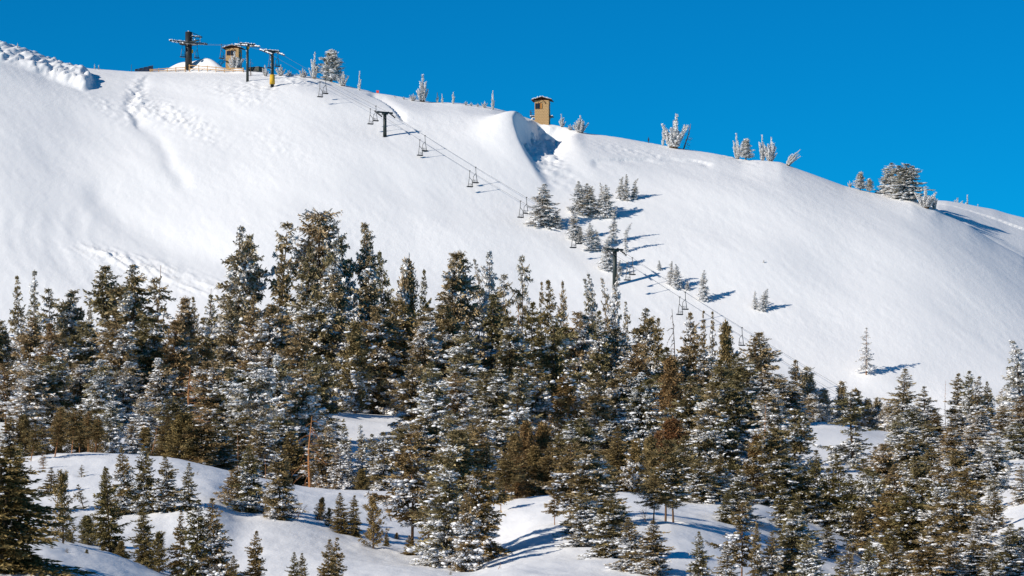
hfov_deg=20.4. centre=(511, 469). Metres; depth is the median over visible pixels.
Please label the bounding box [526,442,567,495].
hemlock tree
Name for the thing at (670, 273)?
hemlock tree
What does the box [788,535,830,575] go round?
fir tree
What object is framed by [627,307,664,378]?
fir tree
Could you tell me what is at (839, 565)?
fir tree
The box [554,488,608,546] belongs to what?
fir tree
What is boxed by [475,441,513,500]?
hemlock tree
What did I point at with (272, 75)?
lift tower
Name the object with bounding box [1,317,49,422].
fir tree
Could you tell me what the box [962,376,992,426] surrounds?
hemlock tree
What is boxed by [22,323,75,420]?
fir tree
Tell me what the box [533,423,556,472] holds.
pine tree
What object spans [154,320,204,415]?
fir tree
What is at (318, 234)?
fir tree
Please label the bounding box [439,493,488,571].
hemlock tree
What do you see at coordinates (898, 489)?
fir tree
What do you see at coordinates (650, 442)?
pine tree
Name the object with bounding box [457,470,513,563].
fir tree
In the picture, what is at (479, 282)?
hemlock tree
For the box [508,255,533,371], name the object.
fir tree
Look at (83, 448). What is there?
hemlock tree
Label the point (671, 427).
pine tree
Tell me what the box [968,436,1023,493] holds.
fir tree
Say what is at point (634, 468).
pine tree
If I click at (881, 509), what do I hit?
fir tree
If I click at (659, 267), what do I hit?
hemlock tree
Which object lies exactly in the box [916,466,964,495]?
fir tree
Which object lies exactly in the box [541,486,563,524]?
pine tree
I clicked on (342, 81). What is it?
frosted pine
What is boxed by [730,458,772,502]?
pine tree
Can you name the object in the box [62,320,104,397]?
fir tree
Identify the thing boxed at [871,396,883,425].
pine tree
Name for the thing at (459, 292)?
fir tree
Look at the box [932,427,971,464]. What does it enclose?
fir tree
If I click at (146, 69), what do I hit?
snow fence panel
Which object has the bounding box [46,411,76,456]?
pine tree
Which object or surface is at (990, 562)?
hemlock tree
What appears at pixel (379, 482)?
hemlock tree
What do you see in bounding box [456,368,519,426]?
fir tree
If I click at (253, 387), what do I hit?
fir tree
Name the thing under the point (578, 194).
hemlock tree
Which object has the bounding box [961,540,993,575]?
fir tree
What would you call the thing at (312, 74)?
frosted pine
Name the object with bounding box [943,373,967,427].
hemlock tree
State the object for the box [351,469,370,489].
pine tree
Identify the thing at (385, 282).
hemlock tree
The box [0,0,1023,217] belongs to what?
sky
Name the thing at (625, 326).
hemlock tree
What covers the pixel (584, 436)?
fir tree
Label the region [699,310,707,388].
hemlock tree
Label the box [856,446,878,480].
hemlock tree
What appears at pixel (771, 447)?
fir tree
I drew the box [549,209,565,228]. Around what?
hemlock tree
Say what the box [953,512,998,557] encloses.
hemlock tree
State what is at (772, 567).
hemlock tree
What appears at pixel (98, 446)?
pine tree
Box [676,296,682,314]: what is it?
lift chair
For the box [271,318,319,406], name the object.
hemlock tree
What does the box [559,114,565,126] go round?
frosted pine
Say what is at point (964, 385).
hemlock tree
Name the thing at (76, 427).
pine tree
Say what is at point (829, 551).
hemlock tree
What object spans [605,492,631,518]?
fir tree
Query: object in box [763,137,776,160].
frosted pine
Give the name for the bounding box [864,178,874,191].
pine tree
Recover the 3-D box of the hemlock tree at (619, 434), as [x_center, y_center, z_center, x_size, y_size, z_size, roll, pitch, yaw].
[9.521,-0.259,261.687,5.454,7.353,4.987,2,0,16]
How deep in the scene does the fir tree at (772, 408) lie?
317.40 m
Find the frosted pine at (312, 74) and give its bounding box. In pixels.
[308,52,317,78]
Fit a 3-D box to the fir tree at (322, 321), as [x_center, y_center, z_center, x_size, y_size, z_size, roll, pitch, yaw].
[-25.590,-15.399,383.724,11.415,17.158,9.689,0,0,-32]
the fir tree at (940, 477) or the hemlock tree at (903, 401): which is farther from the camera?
the hemlock tree at (903, 401)
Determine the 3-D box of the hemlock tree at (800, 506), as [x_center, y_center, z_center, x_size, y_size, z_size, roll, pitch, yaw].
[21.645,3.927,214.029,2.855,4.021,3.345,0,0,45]
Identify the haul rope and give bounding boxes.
[184,43,860,398]
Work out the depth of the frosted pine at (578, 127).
563.87 m
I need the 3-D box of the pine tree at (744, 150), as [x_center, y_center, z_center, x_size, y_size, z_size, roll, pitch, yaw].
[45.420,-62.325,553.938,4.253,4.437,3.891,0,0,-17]
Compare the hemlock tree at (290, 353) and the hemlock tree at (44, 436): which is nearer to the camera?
the hemlock tree at (44, 436)
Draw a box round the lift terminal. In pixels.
[169,31,207,69]
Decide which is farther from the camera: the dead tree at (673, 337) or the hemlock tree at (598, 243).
the hemlock tree at (598, 243)
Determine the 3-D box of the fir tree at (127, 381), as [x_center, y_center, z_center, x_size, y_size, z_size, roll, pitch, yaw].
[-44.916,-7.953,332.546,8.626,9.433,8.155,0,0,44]
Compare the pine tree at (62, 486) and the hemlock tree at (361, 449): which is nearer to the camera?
the pine tree at (62, 486)
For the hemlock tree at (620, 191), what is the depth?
516.10 m
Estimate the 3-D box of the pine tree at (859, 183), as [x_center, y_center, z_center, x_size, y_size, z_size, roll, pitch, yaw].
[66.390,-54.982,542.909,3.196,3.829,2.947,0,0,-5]
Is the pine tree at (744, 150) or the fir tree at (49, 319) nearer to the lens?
the fir tree at (49, 319)
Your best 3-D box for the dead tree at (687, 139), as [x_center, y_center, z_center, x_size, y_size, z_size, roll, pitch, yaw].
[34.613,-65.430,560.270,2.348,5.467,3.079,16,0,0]
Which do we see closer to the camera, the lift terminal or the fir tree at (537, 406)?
the fir tree at (537, 406)
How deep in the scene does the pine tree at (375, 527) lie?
194.63 m
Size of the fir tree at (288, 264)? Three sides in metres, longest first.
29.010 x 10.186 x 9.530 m
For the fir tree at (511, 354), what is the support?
on the ground
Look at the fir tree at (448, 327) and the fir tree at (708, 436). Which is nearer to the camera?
the fir tree at (708, 436)
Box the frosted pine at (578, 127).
[573,115,588,132]
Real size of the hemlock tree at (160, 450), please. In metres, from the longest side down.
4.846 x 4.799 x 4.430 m
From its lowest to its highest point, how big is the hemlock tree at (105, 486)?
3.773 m
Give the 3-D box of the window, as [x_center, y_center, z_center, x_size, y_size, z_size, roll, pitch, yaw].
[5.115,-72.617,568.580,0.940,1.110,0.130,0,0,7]
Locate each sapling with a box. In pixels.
[37,453,47,468]
[74,484,88,508]
[78,465,88,476]
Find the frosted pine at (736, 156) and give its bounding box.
[733,133,740,158]
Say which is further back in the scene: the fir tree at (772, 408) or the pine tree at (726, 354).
the pine tree at (726, 354)
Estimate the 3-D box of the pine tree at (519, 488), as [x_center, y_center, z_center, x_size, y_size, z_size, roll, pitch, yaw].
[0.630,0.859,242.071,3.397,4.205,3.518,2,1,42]
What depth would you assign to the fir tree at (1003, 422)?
367.53 m
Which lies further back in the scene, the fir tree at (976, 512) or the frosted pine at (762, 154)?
the frosted pine at (762, 154)
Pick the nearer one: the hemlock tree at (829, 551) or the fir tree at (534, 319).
the hemlock tree at (829, 551)
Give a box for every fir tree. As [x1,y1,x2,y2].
[0,320,19,421]
[0,361,63,436]
[0,446,97,575]
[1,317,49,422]
[19,354,81,432]
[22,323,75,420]
[36,288,60,352]
[48,360,97,424]
[49,289,84,391]
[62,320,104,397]
[66,359,136,437]
[73,265,129,366]
[83,315,142,418]
[95,361,148,430]
[100,264,161,391]
[128,314,166,420]
[129,358,187,437]
[141,277,185,386]
[149,395,203,452]
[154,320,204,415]
[167,296,198,403]
[175,421,228,464]
[183,359,236,441]
[195,225,266,369]
[201,367,261,432]
[209,299,249,377]
[219,362,286,454]
[222,412,268,466]
[241,233,267,318]
[244,303,307,404]
[259,355,300,442]
[261,221,305,362]
[266,412,313,472]
[271,361,333,459]
[287,292,353,407]
[290,207,350,293]
[291,435,349,488]
[294,355,347,443]
[312,272,359,363]
[320,232,359,362]
[334,348,358,412]
[339,305,408,414]
[352,222,387,321]
[371,361,397,411]
[377,299,419,410]
[377,357,426,435]
[382,423,432,489]
[387,315,450,415]
[401,416,448,487]
[402,428,499,561]
[405,361,462,434]
[410,303,476,395]
[429,428,504,497]
[431,410,466,471]
[432,325,487,417]
[433,250,488,396]
[441,372,479,430]
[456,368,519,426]
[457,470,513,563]
[463,418,501,487]
[467,293,507,393]
[485,416,520,476]
[486,315,539,424]
[488,367,549,435]
[494,274,512,381]
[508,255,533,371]
[515,361,558,440]
[517,302,558,396]
[522,316,589,425]
[552,418,605,475]
[552,449,635,536]
[554,311,599,423]
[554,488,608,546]
[574,372,623,448]
[578,499,638,558]
[585,324,637,429]
[592,419,628,471]
[595,367,644,448]
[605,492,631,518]
[609,372,671,450]
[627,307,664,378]
[646,347,686,429]
[657,376,707,451]
[663,342,719,411]
[674,425,728,494]
[674,435,709,493]
[682,457,724,503]
[683,385,734,458]
[698,359,745,432]
[702,379,764,457]
[705,420,751,493]
[717,356,764,433]
[738,332,794,418]
[742,389,809,468]
[743,372,800,428]
[745,427,805,502]
[748,408,821,481]
[752,454,820,514]
[762,508,825,575]
[788,471,827,521]
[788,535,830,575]
[813,392,881,468]
[824,474,871,539]
[831,555,848,575]
[841,458,874,517]
[846,467,891,539]
[847,490,905,569]
[848,488,944,575]
[861,442,899,500]
[877,416,919,465]
[880,463,914,536]
[884,163,933,200]
[892,435,937,494]
[893,408,941,439]
[893,456,936,496]
[900,545,953,575]
[902,479,945,540]
[904,497,951,567]
[905,421,945,460]
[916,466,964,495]
[919,446,943,473]
[919,491,997,559]
[920,411,945,440]
[925,483,959,525]
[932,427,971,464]
[938,412,971,439]
[939,450,983,496]
[948,467,988,520]
[956,427,988,460]
[957,496,988,538]
[961,409,1002,439]
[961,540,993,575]
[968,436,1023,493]
[988,406,1023,439]
[998,422,1023,459]
[1007,395,1023,425]
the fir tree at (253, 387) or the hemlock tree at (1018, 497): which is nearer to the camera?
the hemlock tree at (1018, 497)
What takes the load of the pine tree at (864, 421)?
on the ground
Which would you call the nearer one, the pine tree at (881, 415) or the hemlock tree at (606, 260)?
the pine tree at (881, 415)
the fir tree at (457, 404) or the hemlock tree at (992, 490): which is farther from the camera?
the fir tree at (457, 404)
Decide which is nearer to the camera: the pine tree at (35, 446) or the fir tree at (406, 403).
the pine tree at (35, 446)
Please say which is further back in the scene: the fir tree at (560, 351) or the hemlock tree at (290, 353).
the fir tree at (560, 351)
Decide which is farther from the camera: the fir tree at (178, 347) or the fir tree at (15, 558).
the fir tree at (178, 347)
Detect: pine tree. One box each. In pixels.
[0,363,23,431]
[8,414,44,456]
[24,423,46,460]
[42,406,73,453]
[45,469,82,543]
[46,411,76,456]
[62,407,91,453]
[66,422,90,452]
[66,531,76,542]
[70,411,97,451]
[73,515,97,545]
[84,419,109,452]
[87,416,109,451]
[114,541,129,557]
[137,426,160,455]
[139,531,173,572]
[154,411,207,459]
[212,467,248,507]
[313,49,345,81]
[313,497,326,520]
[321,507,333,526]
[330,320,388,413]
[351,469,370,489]
[358,493,392,548]
[364,430,436,544]
[392,254,419,370]
[417,483,438,540]
[482,454,524,501]
[493,484,513,510]
[497,432,527,499]
[501,455,536,498]
[515,446,551,497]
[518,420,543,495]
[527,442,602,513]
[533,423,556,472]
[536,374,593,453]
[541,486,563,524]
[616,342,657,402]
[618,438,649,492]
[631,475,685,524]
[637,438,697,520]
[639,434,662,493]
[648,457,692,521]
[649,355,691,430]
[654,431,666,465]
[655,416,688,467]
[675,462,694,498]
[705,500,761,575]
[715,319,741,417]
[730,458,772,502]
[733,432,765,488]
[735,138,754,159]
[797,366,820,421]
[799,393,826,421]
[810,387,841,422]
[833,381,849,421]
[838,387,872,426]
[853,171,866,189]
[855,327,877,374]
[861,397,878,427]
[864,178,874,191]
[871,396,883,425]
[874,403,892,431]
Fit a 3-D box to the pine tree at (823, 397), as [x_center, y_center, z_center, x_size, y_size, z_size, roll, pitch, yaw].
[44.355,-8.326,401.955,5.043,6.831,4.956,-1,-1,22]
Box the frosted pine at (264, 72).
[262,65,268,75]
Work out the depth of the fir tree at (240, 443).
275.56 m
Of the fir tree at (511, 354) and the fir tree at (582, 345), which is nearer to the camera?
the fir tree at (511, 354)
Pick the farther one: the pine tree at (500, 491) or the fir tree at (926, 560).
the pine tree at (500, 491)
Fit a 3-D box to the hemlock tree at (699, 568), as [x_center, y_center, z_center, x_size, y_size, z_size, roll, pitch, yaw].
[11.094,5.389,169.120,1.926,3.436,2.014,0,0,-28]
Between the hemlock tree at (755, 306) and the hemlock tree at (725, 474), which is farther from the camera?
the hemlock tree at (755, 306)
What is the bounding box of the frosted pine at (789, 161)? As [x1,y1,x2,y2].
[786,149,800,165]
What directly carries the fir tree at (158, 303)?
on the ground
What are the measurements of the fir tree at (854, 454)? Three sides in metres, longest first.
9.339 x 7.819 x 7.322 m
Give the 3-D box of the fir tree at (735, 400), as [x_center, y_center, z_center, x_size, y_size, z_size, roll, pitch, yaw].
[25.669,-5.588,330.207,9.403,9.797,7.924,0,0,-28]
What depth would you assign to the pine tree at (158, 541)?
159.83 m
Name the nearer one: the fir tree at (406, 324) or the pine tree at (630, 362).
the pine tree at (630, 362)
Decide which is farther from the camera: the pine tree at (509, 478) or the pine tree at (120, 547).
the pine tree at (509, 478)
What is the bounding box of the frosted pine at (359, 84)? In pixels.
[357,71,360,89]
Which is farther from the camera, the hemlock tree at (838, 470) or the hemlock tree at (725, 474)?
the hemlock tree at (838, 470)
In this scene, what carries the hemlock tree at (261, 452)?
on the ground
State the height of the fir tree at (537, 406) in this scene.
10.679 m
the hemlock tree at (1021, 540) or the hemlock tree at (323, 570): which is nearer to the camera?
the hemlock tree at (323, 570)
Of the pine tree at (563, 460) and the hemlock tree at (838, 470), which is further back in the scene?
the hemlock tree at (838, 470)
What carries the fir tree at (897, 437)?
on the ground
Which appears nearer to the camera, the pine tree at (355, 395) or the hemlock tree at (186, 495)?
the hemlock tree at (186, 495)
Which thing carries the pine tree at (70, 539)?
on the ground
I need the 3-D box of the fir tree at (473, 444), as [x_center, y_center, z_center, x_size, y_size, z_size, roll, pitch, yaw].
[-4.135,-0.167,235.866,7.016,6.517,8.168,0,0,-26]
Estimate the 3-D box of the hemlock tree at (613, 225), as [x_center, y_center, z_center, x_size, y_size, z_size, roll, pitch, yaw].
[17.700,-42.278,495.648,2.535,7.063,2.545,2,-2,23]
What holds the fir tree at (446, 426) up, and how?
on the ground
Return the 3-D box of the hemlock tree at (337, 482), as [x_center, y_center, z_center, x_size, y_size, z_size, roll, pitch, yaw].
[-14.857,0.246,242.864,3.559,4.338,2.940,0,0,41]
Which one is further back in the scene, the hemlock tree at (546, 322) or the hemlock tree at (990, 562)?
the hemlock tree at (546, 322)
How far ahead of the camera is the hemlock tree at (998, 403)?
412.11 m
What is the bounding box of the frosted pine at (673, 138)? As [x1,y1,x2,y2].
[661,113,688,148]
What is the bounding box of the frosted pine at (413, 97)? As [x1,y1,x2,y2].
[409,93,416,100]
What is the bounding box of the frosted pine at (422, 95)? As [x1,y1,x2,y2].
[416,74,427,101]
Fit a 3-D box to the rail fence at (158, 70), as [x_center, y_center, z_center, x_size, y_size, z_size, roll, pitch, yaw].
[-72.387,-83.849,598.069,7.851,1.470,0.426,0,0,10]
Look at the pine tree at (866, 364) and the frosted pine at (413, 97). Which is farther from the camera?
the frosted pine at (413, 97)
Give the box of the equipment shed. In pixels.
[249,66,264,71]
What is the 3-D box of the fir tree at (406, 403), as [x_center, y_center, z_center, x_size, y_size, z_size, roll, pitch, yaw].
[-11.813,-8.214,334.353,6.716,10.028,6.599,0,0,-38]
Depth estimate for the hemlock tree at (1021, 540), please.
170.80 m
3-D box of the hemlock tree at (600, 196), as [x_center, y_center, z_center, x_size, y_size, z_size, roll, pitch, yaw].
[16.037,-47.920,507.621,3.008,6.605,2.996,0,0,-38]
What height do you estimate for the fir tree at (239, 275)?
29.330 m
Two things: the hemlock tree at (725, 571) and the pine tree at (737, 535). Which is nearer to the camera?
the hemlock tree at (725, 571)
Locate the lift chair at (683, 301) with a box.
[682,292,688,309]
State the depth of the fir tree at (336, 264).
409.34 m
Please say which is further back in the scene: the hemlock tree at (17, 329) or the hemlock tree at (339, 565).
the hemlock tree at (17, 329)
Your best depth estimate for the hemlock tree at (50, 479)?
208.51 m
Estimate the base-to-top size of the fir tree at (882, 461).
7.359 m
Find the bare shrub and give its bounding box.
[294,496,308,518]
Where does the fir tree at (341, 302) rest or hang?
on the ground
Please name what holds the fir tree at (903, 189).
on the ground
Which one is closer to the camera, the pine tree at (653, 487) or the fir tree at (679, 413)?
the pine tree at (653, 487)
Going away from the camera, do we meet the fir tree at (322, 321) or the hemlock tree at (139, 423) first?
the hemlock tree at (139, 423)
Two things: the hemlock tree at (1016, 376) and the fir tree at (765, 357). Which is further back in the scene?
the hemlock tree at (1016, 376)
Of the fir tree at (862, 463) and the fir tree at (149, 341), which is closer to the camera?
the fir tree at (862, 463)
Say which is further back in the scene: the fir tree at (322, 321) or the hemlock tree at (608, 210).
the hemlock tree at (608, 210)
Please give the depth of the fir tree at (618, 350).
383.79 m
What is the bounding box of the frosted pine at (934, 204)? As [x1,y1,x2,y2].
[932,199,937,208]
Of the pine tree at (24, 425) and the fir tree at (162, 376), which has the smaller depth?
the pine tree at (24, 425)
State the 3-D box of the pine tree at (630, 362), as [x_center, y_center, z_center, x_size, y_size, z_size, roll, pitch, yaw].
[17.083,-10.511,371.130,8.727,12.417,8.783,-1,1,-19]
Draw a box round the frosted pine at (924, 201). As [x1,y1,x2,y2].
[914,186,936,208]
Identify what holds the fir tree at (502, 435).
on the ground
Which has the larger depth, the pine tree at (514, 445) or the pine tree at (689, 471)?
the pine tree at (514, 445)
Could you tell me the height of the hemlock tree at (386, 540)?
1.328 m
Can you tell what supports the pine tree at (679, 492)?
on the ground
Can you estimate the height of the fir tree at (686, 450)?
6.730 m
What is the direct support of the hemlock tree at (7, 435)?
on the ground
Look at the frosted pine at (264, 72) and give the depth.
586.08 m
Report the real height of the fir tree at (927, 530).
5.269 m
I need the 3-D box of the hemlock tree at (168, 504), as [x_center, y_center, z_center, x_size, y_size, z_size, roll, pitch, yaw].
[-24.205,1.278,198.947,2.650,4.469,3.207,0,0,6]
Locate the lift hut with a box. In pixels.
[218,37,244,69]
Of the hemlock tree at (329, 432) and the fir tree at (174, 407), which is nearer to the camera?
the hemlock tree at (329, 432)
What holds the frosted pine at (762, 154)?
on the ground
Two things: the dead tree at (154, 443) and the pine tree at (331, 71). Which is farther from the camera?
the pine tree at (331, 71)
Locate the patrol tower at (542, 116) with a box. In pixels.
[530,96,553,124]
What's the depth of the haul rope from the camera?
497.56 m
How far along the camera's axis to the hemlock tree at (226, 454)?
241.75 m
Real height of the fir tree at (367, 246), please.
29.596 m
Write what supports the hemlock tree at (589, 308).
on the ground
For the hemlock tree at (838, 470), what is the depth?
258.10 m
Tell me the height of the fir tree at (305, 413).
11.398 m
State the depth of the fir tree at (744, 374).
372.77 m
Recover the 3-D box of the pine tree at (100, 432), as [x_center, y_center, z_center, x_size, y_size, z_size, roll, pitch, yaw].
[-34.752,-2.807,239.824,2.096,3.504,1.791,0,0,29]
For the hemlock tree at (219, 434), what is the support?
on the ground
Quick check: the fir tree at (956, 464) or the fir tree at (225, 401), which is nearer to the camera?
the fir tree at (956, 464)
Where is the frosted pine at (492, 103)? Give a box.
[491,91,494,109]
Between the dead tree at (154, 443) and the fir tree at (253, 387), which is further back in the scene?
the fir tree at (253, 387)
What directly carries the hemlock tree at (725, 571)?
on the ground
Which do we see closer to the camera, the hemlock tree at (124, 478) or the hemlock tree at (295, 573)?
the hemlock tree at (295, 573)
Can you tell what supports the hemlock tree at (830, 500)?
on the ground
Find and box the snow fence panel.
[135,65,152,71]
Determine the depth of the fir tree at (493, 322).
391.13 m
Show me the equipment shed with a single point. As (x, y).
(257, 69)
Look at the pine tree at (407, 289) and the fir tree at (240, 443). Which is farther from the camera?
the pine tree at (407, 289)
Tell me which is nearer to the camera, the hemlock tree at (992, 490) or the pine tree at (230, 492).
the pine tree at (230, 492)
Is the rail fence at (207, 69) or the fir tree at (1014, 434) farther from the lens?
the rail fence at (207, 69)
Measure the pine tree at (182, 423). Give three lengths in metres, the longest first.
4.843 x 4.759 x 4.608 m
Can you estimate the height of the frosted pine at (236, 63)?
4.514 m
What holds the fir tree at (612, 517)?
on the ground
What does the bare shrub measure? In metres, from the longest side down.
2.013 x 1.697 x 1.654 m
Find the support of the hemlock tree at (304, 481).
on the ground
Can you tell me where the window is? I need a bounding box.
[535,103,539,108]
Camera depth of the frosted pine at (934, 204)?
534.34 m
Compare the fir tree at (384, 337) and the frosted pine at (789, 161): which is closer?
the fir tree at (384, 337)
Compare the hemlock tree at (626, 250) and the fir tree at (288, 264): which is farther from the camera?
the hemlock tree at (626, 250)
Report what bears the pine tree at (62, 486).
on the ground
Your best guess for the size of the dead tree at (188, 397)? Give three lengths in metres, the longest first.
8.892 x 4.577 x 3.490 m
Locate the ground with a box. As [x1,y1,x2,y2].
[0,41,1023,575]
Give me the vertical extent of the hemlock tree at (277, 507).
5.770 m
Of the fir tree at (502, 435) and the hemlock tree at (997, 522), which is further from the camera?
the fir tree at (502, 435)
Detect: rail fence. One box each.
[150,67,185,71]
[189,64,243,71]
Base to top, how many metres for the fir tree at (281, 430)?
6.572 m
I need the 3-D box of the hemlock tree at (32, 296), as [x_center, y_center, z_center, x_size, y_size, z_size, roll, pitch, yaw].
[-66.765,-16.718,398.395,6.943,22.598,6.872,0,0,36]
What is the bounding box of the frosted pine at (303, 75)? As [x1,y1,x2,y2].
[296,68,308,77]
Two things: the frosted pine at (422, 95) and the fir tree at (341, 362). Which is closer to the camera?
the fir tree at (341, 362)
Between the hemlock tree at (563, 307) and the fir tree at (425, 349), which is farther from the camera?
the hemlock tree at (563, 307)
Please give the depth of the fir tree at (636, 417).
325.17 m
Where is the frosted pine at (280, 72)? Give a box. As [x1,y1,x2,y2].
[275,65,285,75]
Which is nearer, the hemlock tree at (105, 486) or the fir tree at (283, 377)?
the hemlock tree at (105, 486)
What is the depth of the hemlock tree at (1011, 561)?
169.72 m
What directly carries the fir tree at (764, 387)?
on the ground
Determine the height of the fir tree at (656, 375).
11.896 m
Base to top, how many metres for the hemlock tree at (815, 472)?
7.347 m
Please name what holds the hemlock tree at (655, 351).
on the ground
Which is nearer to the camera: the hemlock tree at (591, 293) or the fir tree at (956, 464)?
the fir tree at (956, 464)
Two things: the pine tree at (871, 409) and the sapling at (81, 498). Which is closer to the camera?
the sapling at (81, 498)
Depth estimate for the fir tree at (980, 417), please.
361.39 m
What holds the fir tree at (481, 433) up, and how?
on the ground
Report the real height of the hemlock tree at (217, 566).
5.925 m
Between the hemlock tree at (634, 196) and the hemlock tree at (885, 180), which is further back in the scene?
the hemlock tree at (885, 180)
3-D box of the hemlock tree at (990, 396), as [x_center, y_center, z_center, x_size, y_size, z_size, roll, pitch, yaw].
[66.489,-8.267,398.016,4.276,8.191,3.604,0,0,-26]
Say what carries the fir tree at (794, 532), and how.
on the ground
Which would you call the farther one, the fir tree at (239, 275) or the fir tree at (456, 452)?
the fir tree at (239, 275)
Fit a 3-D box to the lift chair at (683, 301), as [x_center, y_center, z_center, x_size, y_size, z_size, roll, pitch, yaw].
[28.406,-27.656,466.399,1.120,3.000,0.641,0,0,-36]
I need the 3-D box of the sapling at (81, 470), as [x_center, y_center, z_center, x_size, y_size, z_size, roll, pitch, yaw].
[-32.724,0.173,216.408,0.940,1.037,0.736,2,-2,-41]
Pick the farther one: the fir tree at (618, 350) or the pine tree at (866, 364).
the pine tree at (866, 364)
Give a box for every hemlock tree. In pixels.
[0,412,25,457]
[2,442,33,510]
[4,275,26,370]
[13,271,51,379]
[34,427,56,455]
[38,468,58,493]
[68,405,99,452]
[83,468,135,558]
[84,303,93,328]
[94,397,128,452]
[98,466,111,511]
[105,447,140,515]
[116,422,146,454]
[123,393,156,444]
[125,446,162,515]
[127,507,166,566]
[146,456,185,514]
[148,417,179,456]
[165,510,187,575]
[168,499,219,575]
[173,463,200,511]
[180,317,222,404]
[189,297,199,356]
[195,294,223,365]
[196,497,235,575]
[199,418,238,466]
[207,433,242,470]
[223,447,268,513]
[225,555,245,575]
[228,295,260,410]
[238,420,280,478]
[239,531,267,575]
[257,448,307,520]
[269,431,311,486]
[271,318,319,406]
[273,247,292,356]
[283,245,322,390]
[284,552,301,575]
[290,450,311,485]
[298,553,308,575]
[316,420,337,475]
[316,539,342,575]
[319,447,354,489]
[326,537,346,575]
[327,493,353,535]
[336,423,358,484]
[344,425,372,489]
[344,495,362,537]
[351,255,391,347]
[357,434,382,480]
[363,432,400,490]
[375,250,395,357]
[382,531,391,546]
[401,535,418,555]
[408,269,431,365]
[409,463,483,567]
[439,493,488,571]
[468,259,486,349]
[473,250,499,367]
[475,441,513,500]
[523,184,559,229]
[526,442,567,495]
[536,281,545,348]
[539,279,564,378]
[547,431,574,491]
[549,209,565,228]
[556,281,569,357]
[563,209,582,239]
[566,181,588,214]
[576,227,584,242]
[576,310,617,427]
[577,183,603,216]
[579,278,596,423]
[582,223,600,250]
[586,273,598,351]
[593,230,602,251]
[593,278,612,382]
[593,427,629,490]
[595,454,624,493]
[596,183,606,215]
[596,236,617,270]
[597,184,616,218]
[599,437,647,493]
[604,208,620,243]
[604,517,648,571]
[606,272,622,344]
[615,177,624,199]
[617,260,622,274]
[621,174,631,200]
[622,223,631,252]
[622,301,630,374]
[623,520,675,575]
[631,179,639,199]
[650,317,665,380]
[656,261,662,269]
[665,261,673,285]
[670,264,684,288]
[676,312,704,397]
[684,281,690,290]
[685,531,714,575]
[695,270,710,300]
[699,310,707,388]
[704,454,738,501]
[707,311,717,389]
[711,543,742,575]
[713,472,772,525]
[715,493,738,524]
[746,523,763,575]
[751,291,758,308]
[756,289,769,311]
[758,532,785,575]
[768,484,798,526]
[779,495,819,544]
[781,383,811,423]
[785,360,805,412]
[802,450,835,522]
[809,468,852,534]
[817,525,845,558]
[827,454,849,521]
[839,496,878,557]
[840,541,856,575]
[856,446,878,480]
[857,537,880,575]
[874,163,896,195]
[876,541,909,575]
[877,369,927,431]
[915,386,946,431]
[933,538,975,575]
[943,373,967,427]
[953,370,986,425]
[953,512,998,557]
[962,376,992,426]
[965,451,996,498]
[976,546,1007,575]
[979,382,999,430]
[979,492,1012,533]
[982,475,1007,513]
[982,523,1023,575]
[995,340,1023,424]
[996,385,1005,417]
[1002,527,1023,574]
[1006,466,1023,505]
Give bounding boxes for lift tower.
[235,42,259,81]
[260,49,284,87]
[374,110,394,136]
[603,247,626,286]
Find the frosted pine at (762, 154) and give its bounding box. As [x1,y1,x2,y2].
[759,135,765,160]
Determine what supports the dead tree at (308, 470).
on the ground
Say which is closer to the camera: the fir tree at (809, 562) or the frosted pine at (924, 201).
the fir tree at (809, 562)
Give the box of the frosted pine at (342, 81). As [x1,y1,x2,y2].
[336,71,348,85]
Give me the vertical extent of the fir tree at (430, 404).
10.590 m
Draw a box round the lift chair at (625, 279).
[624,262,630,280]
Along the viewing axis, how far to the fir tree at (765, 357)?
395.14 m
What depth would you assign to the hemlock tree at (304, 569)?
157.95 m
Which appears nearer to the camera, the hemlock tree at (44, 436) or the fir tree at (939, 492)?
the fir tree at (939, 492)
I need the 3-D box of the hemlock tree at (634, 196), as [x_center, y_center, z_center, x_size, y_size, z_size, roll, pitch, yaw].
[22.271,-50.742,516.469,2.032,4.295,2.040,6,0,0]
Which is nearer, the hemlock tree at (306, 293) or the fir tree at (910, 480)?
the fir tree at (910, 480)
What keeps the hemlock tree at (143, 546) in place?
on the ground
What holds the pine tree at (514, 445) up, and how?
on the ground
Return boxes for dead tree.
[150,425,157,455]
[158,267,162,319]
[176,368,208,421]
[291,418,326,486]
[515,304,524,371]
[666,314,677,358]
[683,124,692,148]
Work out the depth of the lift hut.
600.60 m
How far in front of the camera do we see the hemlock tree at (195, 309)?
410.26 m
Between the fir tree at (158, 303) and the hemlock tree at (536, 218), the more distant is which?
the hemlock tree at (536, 218)
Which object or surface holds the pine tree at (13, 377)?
on the ground
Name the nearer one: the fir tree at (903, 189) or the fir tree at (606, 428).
the fir tree at (606, 428)
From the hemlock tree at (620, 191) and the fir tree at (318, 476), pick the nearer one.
the fir tree at (318, 476)
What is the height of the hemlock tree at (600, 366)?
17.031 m
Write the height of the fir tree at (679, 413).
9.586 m
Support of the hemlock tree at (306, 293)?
on the ground
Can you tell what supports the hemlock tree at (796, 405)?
on the ground
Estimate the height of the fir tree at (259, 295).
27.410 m
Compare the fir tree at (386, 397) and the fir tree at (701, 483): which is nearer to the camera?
the fir tree at (701, 483)
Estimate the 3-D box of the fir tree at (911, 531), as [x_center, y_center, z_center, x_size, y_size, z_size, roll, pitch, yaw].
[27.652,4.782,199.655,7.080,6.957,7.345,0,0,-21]
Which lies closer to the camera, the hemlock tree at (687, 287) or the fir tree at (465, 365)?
the fir tree at (465, 365)
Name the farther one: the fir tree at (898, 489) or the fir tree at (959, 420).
the fir tree at (959, 420)
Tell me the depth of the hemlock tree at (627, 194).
515.66 m

